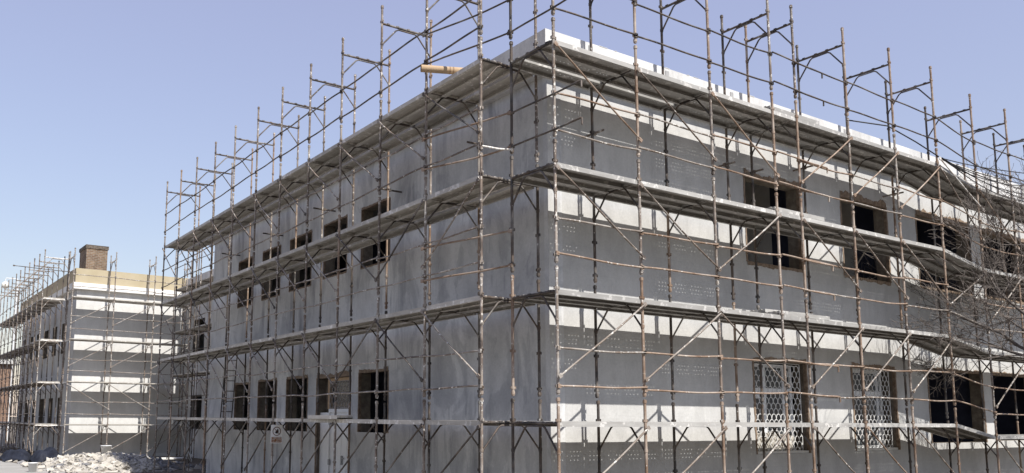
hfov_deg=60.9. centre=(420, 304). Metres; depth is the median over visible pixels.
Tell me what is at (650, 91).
deck board
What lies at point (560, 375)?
diagonal brace
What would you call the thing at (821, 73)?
guard rail
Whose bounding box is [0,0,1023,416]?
sky
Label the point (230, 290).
scaffold trestle
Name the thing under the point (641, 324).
scaffold trestle
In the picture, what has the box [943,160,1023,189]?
cable
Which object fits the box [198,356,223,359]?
deck board
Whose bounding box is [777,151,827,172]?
guard rail
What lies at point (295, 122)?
guard rail
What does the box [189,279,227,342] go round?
scaffold trestle
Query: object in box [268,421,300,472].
diagonal brace
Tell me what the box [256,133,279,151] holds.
guard rail
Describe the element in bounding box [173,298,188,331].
diagonal brace
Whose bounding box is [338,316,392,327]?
deck board
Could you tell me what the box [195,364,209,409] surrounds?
scaffold trestle
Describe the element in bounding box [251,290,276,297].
guard rail
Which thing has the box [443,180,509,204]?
deck board
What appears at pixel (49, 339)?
scaffold deck
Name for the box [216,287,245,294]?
deck board
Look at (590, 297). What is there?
deck board
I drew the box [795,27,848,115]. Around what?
scaffold trestle
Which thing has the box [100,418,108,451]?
scaffold trestle
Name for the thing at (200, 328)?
scaffold deck
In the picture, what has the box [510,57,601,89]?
deck board
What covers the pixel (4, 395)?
scaffold trestle
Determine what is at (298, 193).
deck board
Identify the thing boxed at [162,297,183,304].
deck board
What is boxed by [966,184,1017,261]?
scaffold trestle
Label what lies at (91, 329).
guard rail
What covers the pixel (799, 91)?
guard rail
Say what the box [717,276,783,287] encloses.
guard rail
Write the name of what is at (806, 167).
wall tie
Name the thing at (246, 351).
deck board
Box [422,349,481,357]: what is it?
guard rail
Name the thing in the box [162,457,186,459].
plank
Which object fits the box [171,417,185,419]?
deck board
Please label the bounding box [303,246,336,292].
diagonal brace
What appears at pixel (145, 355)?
scaffold trestle
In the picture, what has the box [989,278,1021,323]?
diagonal brace
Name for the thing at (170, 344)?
scaffold deck
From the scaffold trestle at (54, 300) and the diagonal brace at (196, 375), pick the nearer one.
the diagonal brace at (196, 375)
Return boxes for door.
[327,409,347,472]
[769,188,788,267]
[778,364,796,449]
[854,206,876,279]
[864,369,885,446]
[931,224,958,291]
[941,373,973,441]
[982,237,1016,300]
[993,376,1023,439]
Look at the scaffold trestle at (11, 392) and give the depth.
46.19 m
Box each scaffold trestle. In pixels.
[0,286,22,311]
[0,294,18,311]
[0,316,23,348]
[0,324,19,347]
[0,349,21,382]
[0,382,23,415]
[0,383,19,415]
[0,417,25,450]
[1,348,25,381]
[2,381,27,415]
[2,384,15,415]
[3,283,25,314]
[4,314,27,346]
[4,417,28,451]
[5,346,29,380]
[6,280,30,312]
[6,380,32,415]
[7,311,31,344]
[8,417,33,452]
[9,344,33,379]
[10,277,34,310]
[10,379,35,415]
[11,309,36,343]
[12,417,39,450]
[13,343,37,378]
[14,274,38,307]
[14,379,41,415]
[15,306,40,341]
[17,341,43,377]
[17,417,44,449]
[18,270,42,304]
[19,378,46,415]
[20,303,45,339]
[22,267,48,302]
[22,339,48,377]
[22,417,49,448]
[24,300,51,338]
[24,377,51,415]
[26,337,54,376]
[26,417,54,451]
[27,262,53,299]
[29,297,56,336]
[29,375,57,415]
[31,334,60,374]
[31,417,59,455]
[32,258,59,297]
[34,294,62,334]
[34,374,61,415]
[37,254,65,294]
[37,332,64,373]
[39,290,66,332]
[42,249,69,291]
[58,417,65,455]
[59,374,68,416]
[62,331,70,373]
[65,289,73,331]
[67,248,75,290]
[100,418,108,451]
[102,376,110,416]
[104,334,112,375]
[106,293,114,334]
[108,252,117,294]
[140,418,148,454]
[141,377,150,416]
[143,336,152,376]
[145,296,154,336]
[148,256,156,297]
[153,407,191,472]
[156,349,193,405]
[159,292,195,348]
[162,236,197,290]
[164,181,200,234]
[167,406,206,472]
[167,411,193,453]
[169,368,194,410]
[170,346,208,405]
[171,325,196,367]
[172,283,197,325]
[173,286,210,345]
[174,249,199,280]
[176,227,212,284]
[176,421,184,456]
[177,378,186,416]
[178,170,215,225]
[179,411,203,455]
[180,338,188,373]
[181,307,189,337]
[181,366,208,409]
[183,260,191,293]
[183,322,206,364]
[183,406,224,472]
[185,278,198,320]
[186,342,226,404]
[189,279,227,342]
[191,217,230,277]
[193,411,207,457]
[194,157,232,215]
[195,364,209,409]
[197,318,211,362]
[199,272,208,316]
[202,405,244,472]
[205,337,246,404]
[207,271,248,337]
[210,206,250,269]
[213,142,253,204]
[222,405,266,472]
[225,333,268,403]
[227,262,269,333]
[230,193,272,260]
[232,125,274,191]
[246,404,292,472]
[248,327,293,402]
[250,252,295,328]
[253,178,297,250]
[255,106,299,176]
[271,403,318,472]
[272,321,320,402]
[275,241,321,322]
[277,163,323,239]
[280,87,325,161]
[300,403,350,472]
[301,315,351,401]
[304,229,352,315]
[306,145,354,226]
[308,63,356,143]
[333,402,385,472]
[334,307,387,400]
[336,214,387,308]
[338,125,389,212]
[340,37,390,123]
[374,401,430,472]
[375,297,430,399]
[377,197,431,299]
[378,99,431,194]
[379,5,432,97]
[422,286,480,397]
[422,399,479,472]
[423,177,479,289]
[424,72,479,174]
[425,0,479,62]
[478,36,538,161]
[479,0,537,47]
[479,152,540,276]
[479,273,541,396]
[479,398,542,472]
[508,0,554,39]
[508,17,556,153]
[509,139,558,272]
[509,265,560,395]
[510,397,561,472]
[588,0,636,50]
[590,45,639,169]
[592,159,642,282]
[593,277,646,397]
[596,400,647,472]
[659,0,710,74]
[663,70,714,186]
[666,177,718,291]
[668,287,723,399]
[671,402,725,472]
[720,0,772,94]
[725,92,777,200]
[729,192,782,299]
[732,296,787,401]
[735,403,791,472]
[744,5,796,102]
[749,100,801,205]
[753,198,806,302]
[756,299,812,401]
[760,404,816,472]
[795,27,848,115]
[801,118,853,213]
[805,211,859,309]
[809,306,865,403]
[814,405,869,472]
[842,47,894,131]
[848,133,900,226]
[853,222,906,315]
[857,313,913,404]
[862,406,917,472]
[884,66,936,147]
[891,148,943,237]
[896,232,949,320]
[900,319,955,405]
[905,407,960,472]
[924,94,976,170]
[931,173,982,251]
[936,253,989,333]
[942,336,995,418]
[946,420,999,472]
[959,108,1011,182]
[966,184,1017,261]
[972,262,1023,340]
[977,340,1023,418]
[982,421,1023,472]
[992,133,1023,192]
[1000,213,1020,271]
[1006,287,1023,343]
[1010,346,1022,418]
[1016,421,1023,472]
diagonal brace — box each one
[62,427,108,452]
[67,383,109,409]
[68,343,112,365]
[70,301,114,323]
[109,384,149,410]
[110,345,152,367]
[112,304,154,325]
[152,419,168,455]
[157,361,169,396]
[160,304,172,336]
[162,248,175,276]
[166,419,184,458]
[171,358,185,395]
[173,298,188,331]
[176,239,191,269]
[181,421,197,461]
[182,420,203,460]
[186,355,204,394]
[189,292,207,326]
[192,230,209,260]
[200,420,223,463]
[205,351,224,393]
[208,285,227,321]
[210,219,229,251]
[220,420,246,466]
[225,347,247,392]
[227,277,250,315]
[230,207,252,240]
[244,421,271,470]
[248,343,272,390]
[250,267,274,308]
[253,194,277,228]
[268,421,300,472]
[272,338,301,388]
[275,258,303,301]
[277,179,305,215]
[301,333,333,387]
[301,422,333,472]
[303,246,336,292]
[305,162,338,200]
[333,318,376,385]
[335,233,376,281]
[337,143,378,181]
[338,423,374,472]
[374,318,422,381]
[375,199,423,279]
[377,119,424,159]
[385,423,422,472]
[420,309,479,378]
[421,177,479,269]
[422,92,479,133]
[440,424,480,472]
[553,41,642,142]
[555,164,645,259]
[558,302,646,378]
[603,426,650,472]
[636,67,716,161]
[639,182,721,271]
[644,311,723,381]
[682,426,727,472]
[711,91,779,177]
[717,213,781,271]
[720,310,789,387]
[752,426,791,472]
[801,136,852,183]
[803,218,861,292]
[811,327,863,388]
[813,426,854,472]
[853,151,899,196]
[855,230,908,299]
[865,332,911,390]
[867,426,906,472]
[900,166,940,208]
[902,240,951,305]
[912,337,953,392]
[915,426,954,472]
[939,156,984,211]
[939,165,984,241]
[949,270,986,305]
[978,188,1019,248]
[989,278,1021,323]
[995,364,1023,408]
[998,438,1023,472]
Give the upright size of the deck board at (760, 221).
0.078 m
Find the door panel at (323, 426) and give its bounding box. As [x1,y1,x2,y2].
[319,413,327,472]
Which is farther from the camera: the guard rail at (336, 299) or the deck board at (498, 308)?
the guard rail at (336, 299)
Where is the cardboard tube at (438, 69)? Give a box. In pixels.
[420,65,461,73]
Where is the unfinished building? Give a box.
[206,28,1023,472]
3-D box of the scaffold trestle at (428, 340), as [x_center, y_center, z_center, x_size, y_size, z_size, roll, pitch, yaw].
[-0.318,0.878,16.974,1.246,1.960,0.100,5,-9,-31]
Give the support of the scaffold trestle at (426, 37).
on the scaffold trestle at (433, 107)
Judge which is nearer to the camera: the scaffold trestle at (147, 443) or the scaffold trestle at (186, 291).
the scaffold trestle at (186, 291)
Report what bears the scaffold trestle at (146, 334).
on the scaffold trestle at (145, 355)
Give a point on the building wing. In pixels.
(199, 436)
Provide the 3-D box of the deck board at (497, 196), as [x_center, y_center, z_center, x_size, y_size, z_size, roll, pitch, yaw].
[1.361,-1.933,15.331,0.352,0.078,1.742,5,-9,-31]
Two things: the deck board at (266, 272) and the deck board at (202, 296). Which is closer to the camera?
the deck board at (266, 272)
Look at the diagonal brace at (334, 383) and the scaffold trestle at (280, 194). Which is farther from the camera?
the scaffold trestle at (280, 194)
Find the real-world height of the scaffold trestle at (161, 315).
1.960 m
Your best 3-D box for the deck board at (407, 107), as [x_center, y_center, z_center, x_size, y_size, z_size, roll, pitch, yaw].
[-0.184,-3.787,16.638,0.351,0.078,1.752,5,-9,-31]
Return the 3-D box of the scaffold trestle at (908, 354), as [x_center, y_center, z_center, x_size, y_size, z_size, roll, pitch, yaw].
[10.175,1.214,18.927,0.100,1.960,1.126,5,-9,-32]
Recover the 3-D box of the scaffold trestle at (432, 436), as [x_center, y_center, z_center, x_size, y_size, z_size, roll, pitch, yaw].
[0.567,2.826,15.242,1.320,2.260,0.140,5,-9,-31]
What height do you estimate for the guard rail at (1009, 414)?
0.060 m
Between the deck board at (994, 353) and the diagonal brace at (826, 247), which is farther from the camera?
the deck board at (994, 353)
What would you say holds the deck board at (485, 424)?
attached to the scaffold trestle at (482, 421)
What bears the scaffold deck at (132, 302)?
on the scaffold trestle at (110, 302)
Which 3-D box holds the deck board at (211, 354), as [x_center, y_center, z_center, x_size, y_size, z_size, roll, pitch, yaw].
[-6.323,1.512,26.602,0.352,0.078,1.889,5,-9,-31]
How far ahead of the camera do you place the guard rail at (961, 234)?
20.16 m
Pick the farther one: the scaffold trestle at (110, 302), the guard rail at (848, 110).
the scaffold trestle at (110, 302)
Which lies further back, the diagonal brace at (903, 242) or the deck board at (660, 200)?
the diagonal brace at (903, 242)
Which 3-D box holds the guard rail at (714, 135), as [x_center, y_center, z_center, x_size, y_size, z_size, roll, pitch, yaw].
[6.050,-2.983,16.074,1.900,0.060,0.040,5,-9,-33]
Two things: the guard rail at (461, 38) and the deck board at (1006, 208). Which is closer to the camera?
the guard rail at (461, 38)
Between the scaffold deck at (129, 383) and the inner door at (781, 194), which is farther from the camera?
the scaffold deck at (129, 383)
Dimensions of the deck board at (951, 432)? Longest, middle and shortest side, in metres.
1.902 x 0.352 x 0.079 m
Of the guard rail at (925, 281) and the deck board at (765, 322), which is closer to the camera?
the deck board at (765, 322)
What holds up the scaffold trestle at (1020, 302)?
on the scaffold trestle at (981, 391)
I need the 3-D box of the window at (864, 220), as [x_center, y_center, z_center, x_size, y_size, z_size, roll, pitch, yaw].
[11.531,-1.188,22.015,0.028,3.350,0.760,5,-9,-33]
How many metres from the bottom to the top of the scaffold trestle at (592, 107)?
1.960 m
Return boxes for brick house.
[0,360,16,437]
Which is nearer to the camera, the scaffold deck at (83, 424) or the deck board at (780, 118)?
the deck board at (780, 118)
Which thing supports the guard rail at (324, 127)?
attached to the scaffold trestle at (366, 61)
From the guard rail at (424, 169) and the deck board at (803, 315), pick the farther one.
the deck board at (803, 315)
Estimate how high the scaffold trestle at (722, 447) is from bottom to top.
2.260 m
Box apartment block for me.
[15,244,186,456]
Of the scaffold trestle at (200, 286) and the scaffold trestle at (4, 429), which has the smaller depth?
the scaffold trestle at (200, 286)
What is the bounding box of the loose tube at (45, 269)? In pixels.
[13,265,75,272]
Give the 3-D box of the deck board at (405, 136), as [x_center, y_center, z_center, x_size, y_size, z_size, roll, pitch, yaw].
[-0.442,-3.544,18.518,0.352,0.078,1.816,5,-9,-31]
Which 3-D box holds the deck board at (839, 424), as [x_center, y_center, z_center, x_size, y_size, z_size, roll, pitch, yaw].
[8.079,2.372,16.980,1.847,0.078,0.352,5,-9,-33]
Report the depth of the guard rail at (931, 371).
18.87 m
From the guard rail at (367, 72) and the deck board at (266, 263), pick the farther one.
the deck board at (266, 263)
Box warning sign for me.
[271,425,282,442]
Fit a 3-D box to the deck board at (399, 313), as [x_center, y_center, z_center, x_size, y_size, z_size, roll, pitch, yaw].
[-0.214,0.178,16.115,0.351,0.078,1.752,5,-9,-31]
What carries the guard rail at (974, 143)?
attached to the scaffold trestle at (913, 88)
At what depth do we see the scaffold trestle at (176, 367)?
28.57 m
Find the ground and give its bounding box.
[0,417,205,472]
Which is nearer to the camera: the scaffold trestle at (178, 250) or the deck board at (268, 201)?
the deck board at (268, 201)
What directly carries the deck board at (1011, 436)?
attached to the scaffold trestle at (996, 439)
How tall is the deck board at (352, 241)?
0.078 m
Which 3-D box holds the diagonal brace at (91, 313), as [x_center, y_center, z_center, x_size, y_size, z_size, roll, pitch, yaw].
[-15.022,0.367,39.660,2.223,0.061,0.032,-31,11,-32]
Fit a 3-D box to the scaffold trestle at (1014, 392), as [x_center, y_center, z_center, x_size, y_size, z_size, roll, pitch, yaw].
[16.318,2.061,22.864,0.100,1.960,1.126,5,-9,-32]
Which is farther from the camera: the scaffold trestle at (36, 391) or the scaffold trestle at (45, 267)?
the scaffold trestle at (45, 267)
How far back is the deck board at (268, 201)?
24.15 m
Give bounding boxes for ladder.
[220,355,237,417]
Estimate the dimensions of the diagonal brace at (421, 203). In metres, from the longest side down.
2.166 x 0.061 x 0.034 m
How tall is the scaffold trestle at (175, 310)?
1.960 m
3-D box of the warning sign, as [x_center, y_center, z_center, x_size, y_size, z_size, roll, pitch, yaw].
[-3.461,3.127,20.820,0.300,0.440,0.012,5,-9,-33]
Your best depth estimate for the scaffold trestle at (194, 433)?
36.65 m
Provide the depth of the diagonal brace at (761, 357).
15.54 m
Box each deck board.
[157,417,169,419]
[160,357,181,361]
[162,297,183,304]
[165,239,187,248]
[170,358,187,361]
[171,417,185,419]
[172,299,193,305]
[174,354,198,358]
[175,240,197,249]
[176,291,201,299]
[179,229,203,240]
[184,300,208,306]
[184,355,205,359]
[187,242,210,251]
[187,293,208,299]
[187,417,203,419]
[189,231,214,241]
[189,350,218,355]
[192,283,220,292]
[195,218,222,231]
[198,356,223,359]
[199,294,225,300]
[200,352,228,356]
[202,233,226,242]
[203,285,231,293]
[206,220,233,232]
[206,418,223,420]
[208,346,235,352]
[211,275,240,285]
[213,206,242,220]
[214,353,242,356]
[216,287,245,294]
[218,223,247,234]
[220,348,249,352]
[222,278,251,286]
[225,209,253,221]
[226,418,247,420]
[228,341,262,348]
[231,266,264,277]
[233,193,266,208]
[235,349,265,353]
[236,279,266,287]
[238,211,269,223]
[240,343,273,348]
[243,268,275,278]
[245,195,278,210]
[249,418,283,421]
[252,336,285,343]
[254,256,289,268]
[255,345,290,349]
[256,178,291,195]
[258,271,292,280]
[259,197,293,212]
[264,339,299,344]
[266,259,300,269]
[269,181,304,196]
[274,418,300,421]
[276,331,317,339]
[279,245,318,259]
[280,340,316,345]
[281,161,321,181]
[283,261,318,271]
[284,184,320,199]
[290,333,328,339]
[292,248,333,260]
[294,165,334,183]
[303,419,333,422]
[305,324,350,333]
[306,335,347,340]
[307,232,352,248]
[307,251,349,262]
[308,415,352,418]
[309,168,350,185]
[310,142,353,164]
[319,327,362,334]
[321,235,366,249]
[323,146,367,167]
[336,419,381,423]
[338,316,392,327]
[338,329,381,335]
[340,216,393,235]
[340,237,383,251]
[342,118,394,146]
[342,150,385,169]
[353,319,407,328]
[355,219,408,237]
[356,123,409,148]
[371,321,426,329]
[372,223,423,239]
[373,126,427,151]
[377,420,422,424]
[379,307,440,320]
[380,197,440,220]
[382,91,440,123]
[394,310,453,321]
[396,201,455,221]
[397,96,456,126]
[413,313,475,322]
[414,206,475,224]
[415,102,475,129]
[425,420,498,425]
[426,295,497,311]
[427,58,495,96]
[427,175,497,202]
[442,297,510,312]
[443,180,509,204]
[444,65,509,100]
[462,71,532,104]
[462,302,534,314]
[463,183,533,207]
[464,420,504,425]
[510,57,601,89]
[513,173,605,197]
[514,296,605,309]
[515,421,611,425]
[526,48,618,82]
[527,168,619,192]
[530,292,622,307]
[540,40,633,75]
[541,162,636,188]
[543,289,640,305]
[544,421,643,426]
[593,83,674,110]
[595,193,680,211]
[597,306,682,317]
[607,75,691,104]
[610,190,694,208]
[616,304,696,315]
[622,67,708,98]
[624,181,712,204]
[627,299,716,313]
[647,422,720,426]
[666,105,739,127]
[669,207,743,224]
[672,314,747,323]
[680,100,754,122]
[686,203,757,220]
[693,312,760,321]
[695,91,770,118]
[699,198,775,217]
[703,308,780,320]
[724,422,785,426]
[727,124,762,134]
[732,222,766,229]
[736,322,767,325]
[743,119,777,130]
[748,219,782,225]
[750,309,814,314]
[752,131,815,150]
[754,319,788,324]
[756,227,816,239]
[757,111,794,125]
[760,325,825,331]
[762,211,800,222]
[763,311,829,320]
[764,105,818,124]
[766,127,830,145]
[766,206,824,220]
[766,315,805,322]
[773,224,835,236]
[777,323,835,330]
[782,118,847,141]
[787,217,852,233]
[789,423,810,426]
[791,318,858,328]
[804,147,862,163]
[808,237,866,248]
[813,329,872,336]
[814,423,864,426]
[820,143,877,159]
[823,233,882,246]
[834,135,893,156]
[834,330,887,335]
[839,228,899,243]
[844,324,905,333]
[851,161,904,176]
[857,247,910,257]
[862,334,910,340]
[866,157,919,172]
[867,423,911,426]
[871,244,925,255]
[880,150,935,169]
[882,335,927,339]
[886,239,942,252]
[891,330,948,338]
[893,174,944,197]
[900,256,950,276]
[905,340,956,355]
[908,170,959,195]
[914,423,954,426]
[916,254,965,274]
[918,427,962,438]
[919,339,971,355]
[924,164,975,192]
[927,423,977,438]
[928,249,981,272]
[934,196,975,208]
[935,336,988,354]
[939,274,979,282]
[940,423,995,438]
[944,355,987,359]
[948,193,994,205]
[955,273,1000,279]
[960,354,998,358]
[963,187,1010,202]
[969,206,1009,217]
[969,268,1017,279]
[975,281,1017,288]
[975,351,1022,357]
[981,435,1023,438]
[982,358,1018,362]
[984,204,1023,213]
[989,280,1023,287]
[999,200,1023,210]
[1000,359,1023,361]
[1002,216,1023,223]
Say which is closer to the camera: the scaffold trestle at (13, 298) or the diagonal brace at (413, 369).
the diagonal brace at (413, 369)
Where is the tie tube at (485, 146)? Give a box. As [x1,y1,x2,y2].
[483,145,511,150]
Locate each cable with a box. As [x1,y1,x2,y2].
[849,120,938,156]
[942,157,1022,201]
[942,158,1023,194]
[942,159,1021,197]
[943,159,1022,185]
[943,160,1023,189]
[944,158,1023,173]
[954,164,1022,183]
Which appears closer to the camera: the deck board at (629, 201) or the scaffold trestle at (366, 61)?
the deck board at (629, 201)
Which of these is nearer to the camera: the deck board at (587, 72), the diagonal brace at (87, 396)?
the deck board at (587, 72)
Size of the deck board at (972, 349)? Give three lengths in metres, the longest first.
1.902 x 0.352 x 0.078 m
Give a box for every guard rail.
[65,401,108,402]
[65,413,107,414]
[67,370,110,372]
[68,358,110,360]
[70,328,113,331]
[72,285,115,289]
[73,274,115,278]
[109,402,149,402]
[111,360,151,361]
[113,318,153,321]
[118,278,155,282]
[149,403,185,403]
[212,186,232,201]
[224,395,248,399]
[227,298,251,305]
[230,224,254,235]
[232,172,255,188]
[233,149,256,168]
[247,395,272,398]
[248,370,273,376]
[250,312,275,322]
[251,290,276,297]
[252,233,277,246]
[253,211,278,223]
[255,154,280,171]
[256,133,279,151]
[272,394,302,397]
[273,367,302,373]
[274,306,304,315]
[275,280,304,290]
[277,194,307,211]
[277,219,306,236]
[279,137,308,157]
[280,111,309,133]
[301,393,334,397]
[302,364,335,367]
[303,298,337,307]
[304,269,336,282]
[305,205,338,223]
[306,178,339,197]
[308,92,341,115]
[308,115,340,139]
[333,390,376,394]
[334,361,376,365]
[335,286,377,298]
[336,256,378,272]
[337,186,379,208]
[338,158,379,181]
[339,90,380,119]
[340,62,380,91]
[374,387,423,393]
[375,355,422,360]
[376,244,424,260]
[376,274,424,287]
[377,166,425,190]
[378,134,425,162]
[379,61,426,93]
[380,29,426,62]
[420,263,511,282]
[421,111,510,141]
[421,146,510,171]
[421,229,511,250]
[421,384,481,391]
[422,0,510,37]
[422,31,510,64]
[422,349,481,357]
[423,106,480,136]
[423,142,480,167]
[423,224,480,244]
[423,260,480,276]
[424,0,471,32]
[424,25,480,60]
[510,0,565,32]
[510,80,581,113]
[511,117,582,147]
[552,5,637,34]
[553,90,639,116]
[554,127,640,151]
[555,216,642,231]
[555,251,643,269]
[557,346,645,354]
[557,384,647,388]
[634,2,710,33]
[635,34,711,61]
[637,112,714,138]
[637,146,715,170]
[640,231,718,245]
[641,265,719,278]
[643,351,722,357]
[644,388,724,394]
[707,28,771,55]
[709,61,773,84]
[711,133,776,153]
[713,165,778,185]
[716,245,781,256]
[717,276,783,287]
[720,357,786,361]
[724,391,788,394]
[772,51,822,78]
[773,80,824,105]
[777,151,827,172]
[778,181,829,201]
[781,253,833,270]
[783,284,834,300]
[787,359,838,371]
[788,391,840,401]
[794,63,847,84]
[795,91,849,108]
[799,160,853,176]
[800,189,853,202]
[804,257,857,270]
[805,290,860,300]
[809,362,864,367]
[811,395,865,398]
[845,80,893,102]
[847,109,894,125]
[851,173,899,190]
[853,201,901,213]
[857,269,905,279]
[858,297,907,304]
[862,367,911,372]
[864,396,913,399]
[892,98,935,117]
[894,124,937,139]
[897,185,942,201]
[899,214,943,226]
[903,276,948,285]
[905,304,950,310]
[910,369,954,372]
[912,399,956,401]
[934,115,975,144]
[936,140,976,165]
[940,198,980,221]
[942,222,983,247]
[946,286,987,302]
[949,311,984,325]
[953,373,994,387]
[955,399,996,413]
[973,140,1009,154]
[976,164,1010,176]
[983,245,1018,254]
[986,303,1023,308]
[989,329,1023,332]
[993,387,1023,390]
[995,413,1023,415]
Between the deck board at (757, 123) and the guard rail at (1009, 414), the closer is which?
the deck board at (757, 123)
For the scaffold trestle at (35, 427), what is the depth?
40.17 m
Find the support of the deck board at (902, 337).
attached to the scaffold trestle at (908, 354)
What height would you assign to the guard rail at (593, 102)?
0.060 m
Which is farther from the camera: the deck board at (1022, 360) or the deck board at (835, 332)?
the deck board at (1022, 360)
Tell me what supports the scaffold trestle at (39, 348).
on the scaffold trestle at (36, 391)
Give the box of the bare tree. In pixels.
[851,149,1023,402]
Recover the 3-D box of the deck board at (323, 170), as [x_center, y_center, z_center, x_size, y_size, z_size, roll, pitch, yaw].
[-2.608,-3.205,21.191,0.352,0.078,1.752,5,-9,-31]
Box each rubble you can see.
[5,451,205,472]
[757,431,793,450]
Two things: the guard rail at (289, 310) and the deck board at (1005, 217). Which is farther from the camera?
the deck board at (1005, 217)
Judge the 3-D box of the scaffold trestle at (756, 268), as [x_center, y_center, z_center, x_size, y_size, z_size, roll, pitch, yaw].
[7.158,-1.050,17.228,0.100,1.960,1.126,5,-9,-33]
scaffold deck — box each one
[19,309,43,313]
[33,301,56,305]
[33,381,60,382]
[36,339,62,342]
[38,297,65,302]
[60,424,105,424]
[63,381,108,383]
[66,338,110,342]
[68,296,112,301]
[109,424,147,425]
[110,382,148,384]
[113,299,152,304]
[113,340,151,344]
[149,424,183,425]
[151,343,186,346]
[151,383,185,385]
[152,302,187,307]
[175,329,200,333]
[177,286,194,291]
[186,326,211,330]
[188,280,208,286]
[202,275,213,281]
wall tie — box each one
[313,207,335,211]
[381,188,401,192]
[585,129,603,136]
[717,161,735,166]
[742,168,763,175]
[793,165,812,171]
[882,192,903,196]
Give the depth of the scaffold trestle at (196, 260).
30.61 m
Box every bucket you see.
[28,462,37,471]
[101,445,111,452]
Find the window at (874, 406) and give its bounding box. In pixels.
[852,368,897,450]
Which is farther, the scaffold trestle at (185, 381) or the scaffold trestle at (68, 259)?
the scaffold trestle at (68, 259)
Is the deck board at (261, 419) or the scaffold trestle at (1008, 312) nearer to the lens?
the deck board at (261, 419)
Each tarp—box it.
[0,449,30,461]
[27,447,59,462]
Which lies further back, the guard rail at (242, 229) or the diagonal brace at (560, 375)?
the guard rail at (242, 229)
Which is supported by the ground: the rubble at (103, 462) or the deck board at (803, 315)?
the rubble at (103, 462)
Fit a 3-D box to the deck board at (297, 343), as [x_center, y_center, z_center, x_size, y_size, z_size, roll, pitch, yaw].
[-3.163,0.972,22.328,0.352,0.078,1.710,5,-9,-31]
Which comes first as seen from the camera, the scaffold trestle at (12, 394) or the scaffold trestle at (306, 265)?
the scaffold trestle at (306, 265)
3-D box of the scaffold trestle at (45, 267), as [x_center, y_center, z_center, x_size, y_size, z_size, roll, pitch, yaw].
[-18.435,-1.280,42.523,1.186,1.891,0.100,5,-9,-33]
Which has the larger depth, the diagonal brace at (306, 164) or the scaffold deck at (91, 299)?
the scaffold deck at (91, 299)
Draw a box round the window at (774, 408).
[754,361,808,453]
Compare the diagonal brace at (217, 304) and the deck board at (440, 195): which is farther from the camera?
the diagonal brace at (217, 304)
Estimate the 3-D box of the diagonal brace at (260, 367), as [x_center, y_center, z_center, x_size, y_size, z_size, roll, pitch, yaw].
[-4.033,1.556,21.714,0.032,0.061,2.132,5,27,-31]
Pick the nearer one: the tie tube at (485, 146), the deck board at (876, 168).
the tie tube at (485, 146)
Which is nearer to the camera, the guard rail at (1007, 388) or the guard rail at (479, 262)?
the guard rail at (479, 262)
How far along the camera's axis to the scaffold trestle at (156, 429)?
29.81 m
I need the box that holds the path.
[0,460,95,472]
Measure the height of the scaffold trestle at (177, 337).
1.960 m
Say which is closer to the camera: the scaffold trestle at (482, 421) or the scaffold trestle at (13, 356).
the scaffold trestle at (482, 421)
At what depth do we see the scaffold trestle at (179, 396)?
42.38 m
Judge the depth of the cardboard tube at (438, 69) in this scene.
15.15 m
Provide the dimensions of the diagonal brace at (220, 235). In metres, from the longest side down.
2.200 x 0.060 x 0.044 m
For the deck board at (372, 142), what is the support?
attached to the scaffold trestle at (381, 138)
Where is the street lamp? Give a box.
[1,278,17,440]
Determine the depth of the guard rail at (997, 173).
21.72 m
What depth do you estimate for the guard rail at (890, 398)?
17.84 m
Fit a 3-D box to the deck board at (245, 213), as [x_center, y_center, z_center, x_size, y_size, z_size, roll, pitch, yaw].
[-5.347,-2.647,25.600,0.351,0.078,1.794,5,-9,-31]
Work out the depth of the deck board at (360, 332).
19.58 m
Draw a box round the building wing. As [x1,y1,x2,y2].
[180,269,213,458]
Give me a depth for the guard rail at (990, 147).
21.57 m
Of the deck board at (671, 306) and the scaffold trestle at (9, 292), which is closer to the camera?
the deck board at (671, 306)
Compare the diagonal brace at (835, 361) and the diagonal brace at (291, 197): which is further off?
the diagonal brace at (291, 197)
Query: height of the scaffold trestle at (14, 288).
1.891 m
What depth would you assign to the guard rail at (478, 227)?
14.55 m
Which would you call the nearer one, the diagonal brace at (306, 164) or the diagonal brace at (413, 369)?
the diagonal brace at (413, 369)
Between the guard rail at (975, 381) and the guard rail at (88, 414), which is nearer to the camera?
the guard rail at (975, 381)
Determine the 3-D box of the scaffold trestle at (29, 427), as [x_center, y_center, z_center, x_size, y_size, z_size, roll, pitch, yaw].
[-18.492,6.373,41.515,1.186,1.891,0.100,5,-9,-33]
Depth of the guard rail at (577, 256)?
13.60 m
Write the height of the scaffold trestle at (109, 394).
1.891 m
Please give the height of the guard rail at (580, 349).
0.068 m
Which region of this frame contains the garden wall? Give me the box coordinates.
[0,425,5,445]
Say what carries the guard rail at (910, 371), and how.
attached to the scaffold trestle at (859, 322)
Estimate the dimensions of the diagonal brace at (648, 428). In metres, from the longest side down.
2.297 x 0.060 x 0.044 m
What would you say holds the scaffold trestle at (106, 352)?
on the scaffold trestle at (109, 394)
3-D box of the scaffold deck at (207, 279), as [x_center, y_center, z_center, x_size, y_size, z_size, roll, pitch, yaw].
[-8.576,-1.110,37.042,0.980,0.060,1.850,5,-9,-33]
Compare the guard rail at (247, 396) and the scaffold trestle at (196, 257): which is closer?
the guard rail at (247, 396)
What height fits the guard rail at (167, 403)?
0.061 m
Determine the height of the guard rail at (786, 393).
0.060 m
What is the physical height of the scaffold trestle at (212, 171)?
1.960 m
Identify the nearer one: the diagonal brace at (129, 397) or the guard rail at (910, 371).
the guard rail at (910, 371)
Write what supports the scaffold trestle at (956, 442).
on the ground
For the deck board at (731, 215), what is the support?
attached to the scaffold trestle at (713, 220)
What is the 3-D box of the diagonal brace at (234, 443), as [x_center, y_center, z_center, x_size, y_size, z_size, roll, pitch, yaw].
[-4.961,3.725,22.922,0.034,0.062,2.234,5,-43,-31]

